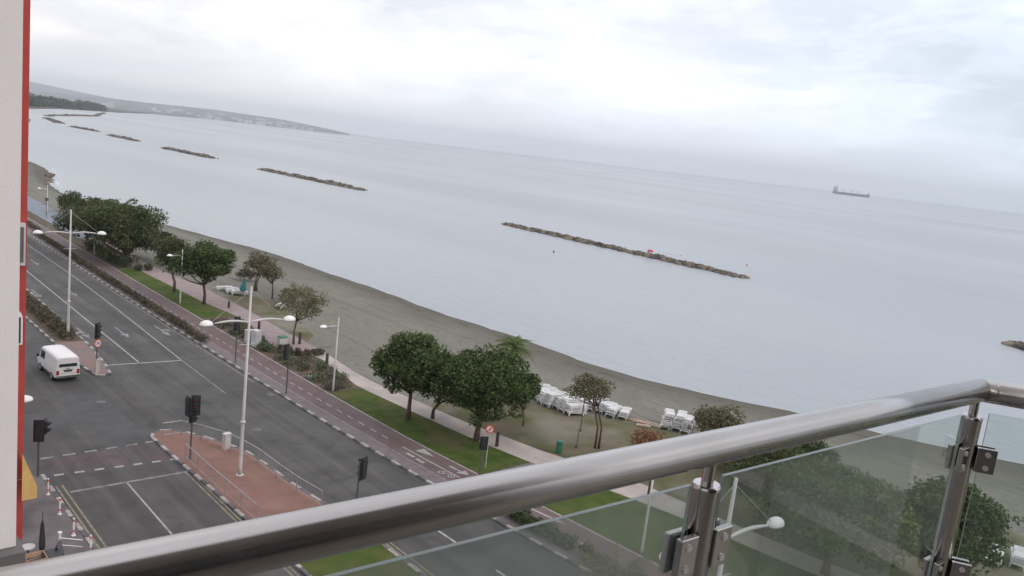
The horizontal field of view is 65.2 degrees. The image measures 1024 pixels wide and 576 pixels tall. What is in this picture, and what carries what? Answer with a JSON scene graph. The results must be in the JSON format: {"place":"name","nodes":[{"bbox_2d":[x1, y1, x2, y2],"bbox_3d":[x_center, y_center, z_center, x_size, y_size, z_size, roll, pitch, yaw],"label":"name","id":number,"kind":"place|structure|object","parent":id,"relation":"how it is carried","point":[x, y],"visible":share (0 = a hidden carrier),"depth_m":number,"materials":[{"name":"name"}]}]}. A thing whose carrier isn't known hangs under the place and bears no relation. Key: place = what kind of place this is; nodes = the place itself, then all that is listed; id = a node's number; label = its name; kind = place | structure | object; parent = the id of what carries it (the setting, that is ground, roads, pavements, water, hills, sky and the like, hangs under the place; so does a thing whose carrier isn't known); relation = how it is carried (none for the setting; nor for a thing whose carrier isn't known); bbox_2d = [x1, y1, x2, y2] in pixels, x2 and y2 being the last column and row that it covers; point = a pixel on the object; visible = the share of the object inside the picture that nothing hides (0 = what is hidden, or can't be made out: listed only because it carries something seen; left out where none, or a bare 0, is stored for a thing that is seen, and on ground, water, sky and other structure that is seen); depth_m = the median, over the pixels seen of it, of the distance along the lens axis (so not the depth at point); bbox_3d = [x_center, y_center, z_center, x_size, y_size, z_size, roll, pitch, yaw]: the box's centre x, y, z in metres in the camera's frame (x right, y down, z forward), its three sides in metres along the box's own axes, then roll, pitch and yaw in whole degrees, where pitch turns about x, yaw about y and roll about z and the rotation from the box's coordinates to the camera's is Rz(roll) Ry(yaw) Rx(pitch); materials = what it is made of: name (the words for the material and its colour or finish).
{"place":"outdoors","nodes":[
{"label":"outdoors","id":0,"kind":"place"},
{"bbox_2d":[0,0,24,566],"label":"pale wall","id":1,"kind":"structure","parent":0,"point":[12,551],"depth_m":3.50,"materials":[{"name":"paint"}]},
{"bbox_2d":[25,550,47,561],"bbox_3d":[-21.328,12.395,35.808,0.800,0.860,0.800,-2,13,-43],"label":"timber crate","id":2,"kind":"object","parent":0,"point":[33,554],"visible":0.21,"depth_m":36.01,"materials":[{"name":"brown wood"}]},
{"bbox_2d":[19,475,89,558],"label":"pavement","id":3,"kind":"structure","parent":0,"point":[48,506],"depth_m":40.16,"materials":[{"name":"concrete"}]},
{"bbox_2d":[22,543,35,559],"bbox_3d":[-22.173,12.194,36.639,0.600,0.780,0.600,-2,13,-43],"label":"cafe table","id":4,"kind":"object","parent":3,"relation":"on","point":[28,546],"visible":0.45,"depth_m":36.59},
{"bbox_2d":[39,511,44,550],"bbox_3d":[-21.506,11.398,36.621,0.560,2.500,0.546,-2,13,-43],"label":"folded parasol","id":5,"kind":"object","parent":3,"relation":"on","point":[42,538],"visible":0.56,"depth_m":36.53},
{"bbox_2d":[33,417,51,476],"bbox_3d":[-26.399,8.945,44.948,0.526,3.397,0.925,12,11,29],"label":"traffic light","id":6,"kind":"object","parent":3,"relation":"on","point":[41,429],"visible":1,"depth_m":44.56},
{"bbox_2d":[41,548,63,557],"bbox_3d":[-20.888,12.409,36.364,0.900,0.750,0.900,-2,13,-43],"label":"cafe table","id":7,"kind":"object","parent":3,"relation":"on","point":[54,552],"visible":0.44,"depth_m":36.33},
{"bbox_2d":[58,531,82,546],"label":"white gate","id":8,"kind":"structure","parent":3,"relation":"on","point":[59,533],"depth_m":37.62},
{"bbox_2d":[27,196,98,237],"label":"blue grey path","id":9,"kind":"structure","parent":0,"point":[35,207],"depth_m":148.86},
{"bbox_2d":[29,106,108,111],"bbox_3d":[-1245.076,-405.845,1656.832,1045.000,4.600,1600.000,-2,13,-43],"label":"wooded spit","id":10,"kind":"structure","parent":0,"point":[30,107],"depth_m":1686.05,"materials":[{"name":"soil"}]},
{"bbox_2d":[29,92,107,110],"bbox_3d":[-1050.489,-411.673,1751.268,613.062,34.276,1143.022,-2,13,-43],"label":"wood","id":11,"kind":"object","parent":10,"relation":"on","point":[39,101],"visible":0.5,"depth_m":1840.72,"materials":[{"name":"green plant"}]},
{"bbox_2d":[29,81,136,101],"bbox_3d":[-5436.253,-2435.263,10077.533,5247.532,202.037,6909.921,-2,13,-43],"label":"hills","id":12,"kind":"structure","parent":0,"point":[35,87],"depth_m":9525.59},
{"bbox_2d":[106,107,205,118],"bbox_3d":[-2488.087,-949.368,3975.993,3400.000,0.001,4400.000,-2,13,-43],"label":"coastal plain","id":13,"kind":"structure","parent":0,"point":[121,110],"depth_m":4370.22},
{"bbox_2d":[117,269,234,317],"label":"lawn","id":14,"kind":"structure","parent":0,"point":[195,306],"depth_m":93.24,"materials":[{"name":"plant"}]},
{"bbox_2d":[153,235,190,291],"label":"tree","id":15,"kind":"object","parent":14,"relation":"on","point":[165,247],"visible":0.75,"depth_m":93.25,"materials":[{"name":"green plant"}]},
{"bbox_2d":[167,249,182,304],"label":"promenade lamp","id":16,"kind":"object","parent":14,"relation":"on","point":[181,275],"visible":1,"depth_m":88.83,"materials":[{"name":"metal"}]},
{"bbox_2d":[168,239,238,303],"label":"tree","id":17,"kind":"object","parent":14,"relation":"on","point":[206,261],"visible":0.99,"depth_m":89.19,"materials":[{"name":"green plant"}]},
{"bbox_2d":[29,92,348,134],"bbox_3d":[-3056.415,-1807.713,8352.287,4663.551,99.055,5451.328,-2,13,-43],"label":"hills","id":18,"kind":"structure","parent":0,"point":[163,108],"depth_m":7385.17,"materials":[{"name":"grey"}]},
{"bbox_2d":[83,238,318,351],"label":"promenade path","id":19,"kind":"structure","parent":0,"point":[271,332],"depth_m":92.00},
{"bbox_2d":[277,335,287,344],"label":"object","id":20,"kind":"object","parent":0,"point":[283,339],"visible":0.89,"depth_m":77.61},
{"bbox_2d":[24,235,589,575],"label":"road","id":21,"kind":"structure","parent":0,"point":[306,446],"depth_m":53.87,"materials":[{"name":"asphalt"}]},
{"bbox_2d":[16,0,30,538],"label":"red building","id":22,"kind":"structure","parent":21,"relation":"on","point":[23,222],"depth_m":35.99,"materials":[{"name":"paint"}]},
{"bbox_2d":[19,311,22,344],"bbox_3d":[-22.644,1.820,36.565,0.480,1.614,0.090,-2,13,-43],"label":"window","id":23,"kind":"structure","parent":22,"relation":"in","point":[20,315],"depth_m":36.66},
{"bbox_2d":[17,446,36,500],"bbox_3d":[-22.712,8.566,37.423,0.620,2.300,1.300,-2,13,-43],"label":"awning","id":24,"kind":"object","parent":22,"relation":"attached to","point":[29,488],"visible":0.86,"depth_m":36.97,"materials":[{"name":"yellow fabric"}]},
{"bbox_2d":[26,292,82,342],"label":"median soil","id":25,"kind":"structure","parent":21,"relation":"on","point":[30,315],"depth_m":73.93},
{"bbox_2d":[26,290,77,338],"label":"hedge","id":26,"kind":"object","parent":25,"relation":"on","point":[58,325],"visible":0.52,"depth_m":75.90,"materials":[{"name":"green plant"}]},
{"bbox_2d":[33,210,105,338],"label":"street lamp","id":27,"kind":"object","parent":25,"relation":"on","point":[69,275],"visible":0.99,"depth_m":70.89,"materials":[{"name":"metal"}]},
{"bbox_2d":[37,345,79,379],"bbox_3d":[-35.396,5.711,62.419,4.770,2.030,2.200,16,13,43],"label":"parked van","id":28,"kind":"object","parent":21,"relation":"on","point":[58,361],"visible":1,"depth_m":61.13,"materials":[{"name":"paint"}]},
{"bbox_2d":[57,341,108,375],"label":"traffic island","id":29,"kind":"structure","parent":21,"relation":"on","point":[83,351],"depth_m":67.93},
{"bbox_2d":[94,322,101,372],"bbox_3d":[-32.697,4.748,63.152,0.538,4.097,0.522,1,11,-29],"label":"traffic light","id":30,"kind":"object","parent":29,"relation":"on","point":[98,342],"visible":1,"depth_m":63.06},
{"bbox_2d":[29,394,164,463],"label":"asphalt patches","id":31,"kind":"object","parent":21,"relation":"on","point":[109,423],"visible":0.95,"depth_m":54.39,"materials":[{"name":"asphalt"}]},
{"bbox_2d":[41,442,173,476],"bbox_3d":[-15.279,11.666,47.471,25.320,0.001,6.938,8,10,7],"label":"crossing surface","id":32,"kind":"object","parent":21,"relation":"on","point":[143,454],"visible":0.5,"depth_m":48.45,"materials":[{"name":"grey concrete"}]},
{"bbox_2d":[154,430,323,518],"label":"traffic island","id":33,"kind":"structure","parent":21,"relation":"on","point":[264,488],"depth_m":48.00,"materials":[{"name":"red brick"}]},
{"bbox_2d":[185,395,200,458],"bbox_3d":[-19.819,8.607,49.416,0.853,4.097,0.579,6,10,-2],"label":"traffic light","id":34,"kind":"object","parent":33,"relation":"on","point":[192,407],"visible":1,"depth_m":49.15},
{"bbox_2d":[184,443,257,517],"bbox_3d":[-16.947,11.078,46.109,0.121,1.026,9.853,-3,13,-44],"label":"guard rail","id":35,"kind":"object","parent":33,"relation":"on","point":[190,449],"visible":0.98,"depth_m":45.78,"materials":[{"name":"metal"}]},
{"bbox_2d":[222,432,231,449],"bbox_3d":[-18.470,9.908,51.766,0.380,1.080,0.500,13,12,34],"label":"utility cabinet","id":36,"kind":"object","parent":33,"relation":"on","point":[226,440],"visible":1,"depth_m":51.63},
{"bbox_2d":[162,420,322,504],"bbox_3d":[-16.334,10.551,49.632,14.326,1.026,1.931,12,11,30],"label":"guard rail","id":37,"kind":"object","parent":33,"relation":"on","point":[276,462],"visible":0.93,"depth_m":49.83,"materials":[{"name":"metal"}]},
{"bbox_2d":[199,287,295,475],"bbox_3d":[-15.776,5.606,47.347,5.860,11.600,0.488,-2,13,-43],"label":"street lamp","id":38,"kind":"object","parent":33,"relation":"on","point":[208,323],"visible":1,"depth_m":47.27,"materials":[{"name":"metal"}]},
{"bbox_2d":[26,235,505,575],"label":"road markings","id":39,"kind":"object","parent":21,"relation":"on","point":[127,482],"visible":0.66,"depth_m":46.37,"materials":[{"name":"paint"}]},
{"bbox_2d":[26,233,598,575],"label":"kerb","id":40,"kind":"structure","parent":21,"relation":"on","point":[302,570],"depth_m":51.27,"materials":[{"name":"concrete"}]},
{"bbox_2d":[300,545,420,575],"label":"median lawn","id":41,"kind":"structure","parent":21,"relation":"on","point":[347,561],"depth_m":39.81,"materials":[{"name":"plant"}]},
{"bbox_2d":[659,477,784,575],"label":"street lamp","id":42,"kind":"object","parent":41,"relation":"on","point":[776,522],"visible":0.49,"depth_m":26.32,"materials":[{"name":"metal"}]},
{"bbox_2d":[356,456,367,498],"bbox_3d":[-8.221,11.037,43.046,0.430,4.147,0.620,11,11,26],"label":"traffic light","id":43,"kind":"object","parent":21,"relation":"on","point":[362,469],"visible":0.88,"depth_m":42.69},
{"bbox_2d":[567,540,653,575],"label":"palm tree","id":44,"kind":"object","parent":21,"relation":"on","point":[631,569],"visible":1,"depth_m":35.27,"materials":[{"name":"green plant"}]},
{"bbox_2d":[27,229,614,575],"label":"kerbside pavement","id":45,"kind":"structure","parent":0,"point":[572,554],"depth_m":57.95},
{"bbox_2d":[234,316,240,362],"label":"traffic light","id":46,"kind":"object","parent":45,"relation":"on","point":[236,326],"visible":0.94,"depth_m":70.05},
{"bbox_2d":[282,343,289,393],"bbox_3d":[-18.024,6.406,63.615,0.621,4.097,0.508,-2,13,-43],"label":"traffic light","id":47,"kind":"object","parent":45,"relation":"on","point":[286,353],"visible":1,"depth_m":63.31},
{"bbox_2d":[27,218,670,575],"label":"cycle track","id":48,"kind":"structure","parent":0,"point":[395,441],"depth_m":62.03,"materials":[{"name":"asphalt"}]},
{"bbox_2d":[27,217,670,571],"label":"cycle track markings","id":49,"kind":"object","parent":48,"relation":"on","point":[424,451],"visible":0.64,"depth_m":56.01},
{"bbox_2d":[478,436,488,474],"bbox_3d":[-1.954,10.941,51.998,0.540,2.808,0.430,4,10,-13],"label":"traffic light","id":50,"kind":"object","parent":48,"relation":"on","point":[483,445],"visible":0.86,"depth_m":51.69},
{"bbox_2d":[27,210,793,567],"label":"soil","id":51,"kind":"structure","parent":0,"point":[79,242],"depth_m":76.07,"materials":[{"name":"soil"}]},
{"bbox_2d":[50,196,111,250],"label":"tree","id":52,"kind":"object","parent":51,"relation":"on","point":[88,203],"visible":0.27,"depth_m":113.57,"materials":[{"name":"green plant"}]},
{"bbox_2d":[82,238,132,267],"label":"hedge","id":53,"kind":"object","parent":51,"relation":"on","point":[117,259],"visible":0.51,"depth_m":107.69,"materials":[{"name":"green plant"}]},
{"bbox_2d":[32,230,209,342],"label":"hedge","id":54,"kind":"object","parent":51,"relation":"on","point":[171,317],"visible":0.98,"depth_m":90.23,"materials":[{"name":"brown plant"}]},
{"bbox_2d":[68,198,177,262],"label":"tree","id":55,"kind":"object","parent":51,"relation":"on","point":[127,228],"visible":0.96,"depth_m":106.83,"materials":[{"name":"green plant"}]},
{"bbox_2d":[134,262,152,270],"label":"hedge","id":56,"kind":"object","parent":51,"relation":"on","point":[146,267],"visible":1,"depth_m":105.83,"materials":[{"name":"green plant"}]},
{"bbox_2d":[250,329,261,346],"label":"electrical cabinet","id":57,"kind":"object","parent":51,"relation":"on","point":[256,335],"visible":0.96,"depth_m":76.10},
{"bbox_2d":[210,316,351,389],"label":"shrub bed","id":58,"kind":"object","parent":51,"relation":"on","point":[339,376],"visible":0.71,"depth_m":71.87,"materials":[{"name":"green plant"}]},
{"bbox_2d":[272,282,330,343],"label":"tree","id":59,"kind":"object","parent":51,"relation":"on","point":[308,295],"visible":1,"depth_m":77.57,"materials":[{"name":"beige plant"}]},
{"bbox_2d":[278,344,324,355],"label":"hedge","id":60,"kind":"object","parent":51,"relation":"on","point":[316,351],"visible":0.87,"depth_m":75.30,"materials":[{"name":"green plant"}]},
{"bbox_2d":[320,318,339,391],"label":"promenade lamp","id":61,"kind":"object","parent":51,"relation":"on","point":[323,326],"visible":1,"depth_m":65.13,"materials":[{"name":"metal"}]},
{"bbox_2d":[417,344,457,418],"bbox_3d":[-5.079,7.354,61.165,5.887,6.260,4.970,8,10,9],"label":"tree","id":62,"kind":"object","parent":51,"relation":"on","point":[443,362],"visible":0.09,"depth_m":60.08,"materials":[{"name":"green plant"}]},
{"bbox_2d":[507,509,651,575],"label":"hedge","id":63,"kind":"object","parent":51,"relation":"on","point":[564,539],"visible":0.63,"depth_m":44.43,"materials":[{"name":"green plant"}]},
{"bbox_2d":[627,427,667,493],"bbox_3d":[8.556,11.340,51.968,2.426,4.677,2.485,-2,13,-43],"label":"tree","id":64,"kind":"object","parent":51,"relation":"on","point":[648,436],"visible":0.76,"depth_m":51.66,"materials":[{"name":"red plant"}]},
{"bbox_2d":[744,453,928,575],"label":"tree","id":65,"kind":"object","parent":51,"relation":"on","point":[812,493],"visible":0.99,"depth_m":42.39,"materials":[{"name":"green plant"}]},
{"bbox_2d":[330,389,528,473],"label":"lawn","id":66,"kind":"structure","parent":0,"point":[454,446],"depth_m":58.79,"materials":[{"name":"plant"}]},
{"bbox_2d":[368,329,452,419],"bbox_3d":[-7.710,6.741,60.837,7.043,6.966,6.702,-2,13,-43],"label":"tree","id":67,"kind":"object","parent":66,"relation":"on","point":[411,361],"visible":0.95,"depth_m":59.23,"materials":[{"name":"green plant"}]},
{"bbox_2d":[429,342,535,440],"bbox_3d":[-2.103,7.747,58.028,7.462,7.247,8.125,-2,13,-43],"label":"tree","id":68,"kind":"object","parent":66,"relation":"on","point":[470,378],"visible":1,"depth_m":56.25,"materials":[{"name":"green plant"}]},
{"bbox_2d":[485,425,493,467],"bbox_3d":[-1.616,10.601,53.596,0.600,3.020,0.093,6,10,-5],"label":"road sign","id":69,"kind":"object","parent":66,"relation":"on","point":[489,429],"visible":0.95,"depth_m":53.38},
{"bbox_2d":[490,462,534,472],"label":"crossing pavement","id":70,"kind":"structure","parent":0,"point":[526,464],"depth_m":54.72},
{"bbox_2d":[28,109,1023,463],"bbox_3d":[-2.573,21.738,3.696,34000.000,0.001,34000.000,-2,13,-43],"label":"sea","id":71,"kind":"structure","parent":0,"point":[838,299],"depth_m":205.82,"materials":[{"name":"liquid"}]},
{"bbox_2d":[43,112,105,116],"bbox_3d":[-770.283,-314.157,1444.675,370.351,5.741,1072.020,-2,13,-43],"label":"harbour mole","id":72,"kind":"object","parent":71,"relation":"in","point":[96,114],"visible":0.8,"depth_m":1159.74},
{"bbox_2d":[107,134,140,141],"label":"breakwater","id":73,"kind":"object","parent":71,"relation":"in","point":[122,137],"visible":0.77,"depth_m":556.18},
{"bbox_2d":[161,147,218,158],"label":"breakwater","id":74,"kind":"object","parent":71,"relation":"in","point":[204,155],"visible":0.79,"depth_m":451.65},
{"bbox_2d":[257,168,367,190],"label":"breakwater","id":75,"kind":"object","parent":71,"relation":"in","point":[332,182],"visible":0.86,"depth_m":347.32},
{"bbox_2d":[35,163,1022,463],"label":"foam","id":76,"kind":"object","parent":71,"relation":"on","point":[443,313],"visible":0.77,"depth_m":102.15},
{"bbox_2d":[501,222,749,278],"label":"breakwater","id":77,"kind":"object","parent":71,"relation":"in","point":[641,253],"visible":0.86,"depth_m":207.22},
{"bbox_2d":[833,186,869,197],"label":"cargo ship","id":78,"kind":"object","parent":71,"relation":"on","point":[835,191],"visible":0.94,"depth_m":5116.98},
{"bbox_2d":[1001,340,1023,350],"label":"breakwater","id":79,"kind":"object","parent":71,"relation":"in","point":[1017,344],"visible":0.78,"depth_m":133.85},
{"bbox_2d":[28,161,1023,552],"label":"beach","id":80,"kind":"structure","parent":0,"point":[370,319],"depth_m":82.88,"materials":[{"name":"sand"}]},
{"bbox_2d":[41,172,55,182],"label":"shore rocks","id":81,"kind":"object","parent":80,"relation":"on","point":[48,177],"visible":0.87,"depth_m":222.21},
{"bbox_2d":[55,190,84,210],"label":"tree","id":82,"kind":"object","parent":80,"relation":"on","point":[69,197],"visible":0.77,"depth_m":150.06,"materials":[{"name":"green plant"}]},
{"bbox_2d":[234,268,255,279],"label":"bush","id":83,"kind":"object","parent":80,"relation":"on","point":[250,275],"visible":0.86,"depth_m":106.73,"materials":[{"name":"green plant"}]},
{"bbox_2d":[242,251,278,290],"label":"tree","id":84,"kind":"object","parent":80,"relation":"on","point":[253,265],"visible":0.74,"depth_m":100.61,"materials":[{"name":"green plant"}]},
{"bbox_2d":[225,294,312,341],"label":"dry grass","id":85,"kind":"structure","parent":80,"relation":"on","point":[261,307],"depth_m":90.86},
{"bbox_2d":[257,260,286,298],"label":"tree","id":86,"kind":"object","parent":80,"relation":"on","point":[266,271],"visible":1,"depth_m":97.16,"materials":[{"name":"green plant"}]},
{"bbox_2d":[431,394,1023,575],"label":"dry grass","id":87,"kind":"structure","parent":80,"relation":"on","point":[544,428],"depth_m":59.27,"materials":[{"name":"plant"}]},
{"bbox_2d":[493,335,534,403],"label":"palm tree","id":88,"kind":"object","parent":87,"relation":"on","point":[514,343],"visible":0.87,"depth_m":67.18,"materials":[{"name":"green plant"}]},
{"bbox_2d":[509,367,542,425],"bbox_3d":[0.929,8.509,62.659,2.679,4.898,2.536,9,10,10],"label":"tree","id":89,"kind":"object","parent":87,"relation":"on","point":[535,380],"visible":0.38,"depth_m":62.05,"materials":[{"name":"green plant"}]},
{"bbox_2d":[556,440,563,453],"bbox_3d":[3.446,11.511,58.047,0.520,0.930,0.520,-2,13,-43],"label":"litter bin","id":90,"kind":"object","parent":87,"relation":"on","point":[559,446],"visible":1,"depth_m":57.87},
{"bbox_2d":[562,372,616,448],"bbox_3d":[5.712,9.202,59.811,4.703,5.595,3.795,-2,13,-43],"label":"tree","id":91,"kind":"object","parent":87,"relation":"on","point":[587,383],"visible":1,"depth_m":59.35,"materials":[{"name":"green plant"}]},
{"bbox_2d":[686,403,745,431],"bbox_3d":[15.586,10.830,60.630,4.923,4.446,4.088,12,11,27],"label":"tree","id":92,"kind":"object","parent":87,"relation":"on","point":[713,418],"visible":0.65,"depth_m":60.07,"materials":[{"name":"green plant"}]},
{"bbox_2d":[724,445,815,519],"bbox_3d":[16.361,12.028,49.921,5.724,5.857,5.564,7,10,0],"label":"tree","id":93,"kind":"object","parent":87,"relation":"on","point":[750,480],"visible":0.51,"depth_m":49.31,"materials":[{"name":"green plant"}]},
{"bbox_2d":[796,440,840,470],"bbox_3d":[21.784,12.418,60.285,5.870,2.861,6.077,-2,13,-43],"label":"bush","id":94,"kind":"object","parent":87,"relation":"on","point":[830,454],"visible":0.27,"depth_m":59.84,"materials":[{"name":"green plant"}]},
{"bbox_2d":[881,488,918,516],"bbox_3d":[25.906,14.441,51.473,4.447,2.805,4.850,-2,13,-43],"label":"bush","id":95,"kind":"object","parent":87,"relation":"on","point":[894,492],"visible":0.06,"depth_m":51.91,"materials":[{"name":"green plant"}]},
{"bbox_2d":[881,475,1023,575],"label":"tree","id":96,"kind":"object","parent":87,"relation":"on","point":[986,521],"visible":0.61,"depth_m":42.42,"materials":[{"name":"green plant"}]},
{"bbox_2d":[29,0,1023,213],"label":"sky","id":97,"kind":"structure","parent":0,"point":[914,100],"materials":[{"name":"white"}]},
{"bbox_2d":[311,353,860,575],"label":"promenade path","id":98,"kind":"structure","parent":0,"point":[750,539],"depth_m":55.69,"materials":[{"name":"concrete"}]},
{"bbox_2d":[544,490,817,575],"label":"lawn","id":99,"kind":"structure","parent":0,"point":[622,524],"depth_m":47.16,"materials":[{"name":"plant"}]},
{"bbox_2d":[640,480,653,553],"bbox_3d":[6.965,11.708,43.360,1.756,6.250,0.448,-2,13,-43],"label":"promenade lamp","id":100,"kind":"object","parent":99,"relation":"on","point":[645,526],"visible":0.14,"depth_m":44.05,"materials":[{"name":"metal"}]},
{"bbox_2d":[1009,547,1023,560],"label":"sun lounger","id":101,"kind":"object","parent":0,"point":[1012,550],"visible":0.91,"depth_m":48.20,"materials":[{"name":"white plastic"}]},
{"bbox_2d":[1013,545,1023,557],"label":"sun lounger","id":102,"kind":"object","parent":101,"relation":"on","point":[1019,551],"visible":0.98,"depth_m":48.66,"materials":[{"name":"white plastic"}]},
{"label":"sun lounger","id":103,"kind":"object","parent":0,"visible":0},
{"bbox_2d":[547,391,568,398],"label":"sun lounger","id":104,"kind":"object","parent":103,"relation":"on","point":[552,394],"visible":0.9,"depth_m":68.71,"materials":[{"name":"white plastic"}]},
{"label":"balcony floor","id":105,"kind":"structure","parent":0,"visible":0},
{"bbox_2d":[659,465,732,575],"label":"balustrade post","id":106,"kind":"object","parent":105,"relation":"on","point":[700,546],"visible":0.98,"depth_m":1.17,"materials":[{"name":"metal"}]},
{"bbox_2d":[325,484,691,575],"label":"glass panel","id":107,"kind":"object","parent":106,"relation":"attached to","point":[515,529],"visible":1,"depth_m":0.96,"materials":[{"name":"glass"}]},
{"bbox_2d":[706,414,964,575],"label":"glass panel","id":108,"kind":"object","parent":106,"relation":"attached to","point":[945,495],"visible":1,"depth_m":1.61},
{"bbox_2d":[920,403,997,575],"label":"balustrade post","id":109,"kind":"object","parent":105,"relation":"on","point":[973,455],"visible":0.93,"depth_m":1.75,"materials":[{"name":"metal"}]},
{"bbox_2d":[0,378,1023,575],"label":"handrail","id":110,"kind":"object","parent":109,"relation":"attached to","point":[253,546],"visible":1,"depth_m":0.87,"materials":[{"name":"metal"}]},
{"bbox_2d":[957,413,1023,556],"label":"glass panel","id":111,"kind":"object","parent":109,"relation":"attached to","point":[975,476],"visible":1,"depth_m":1.77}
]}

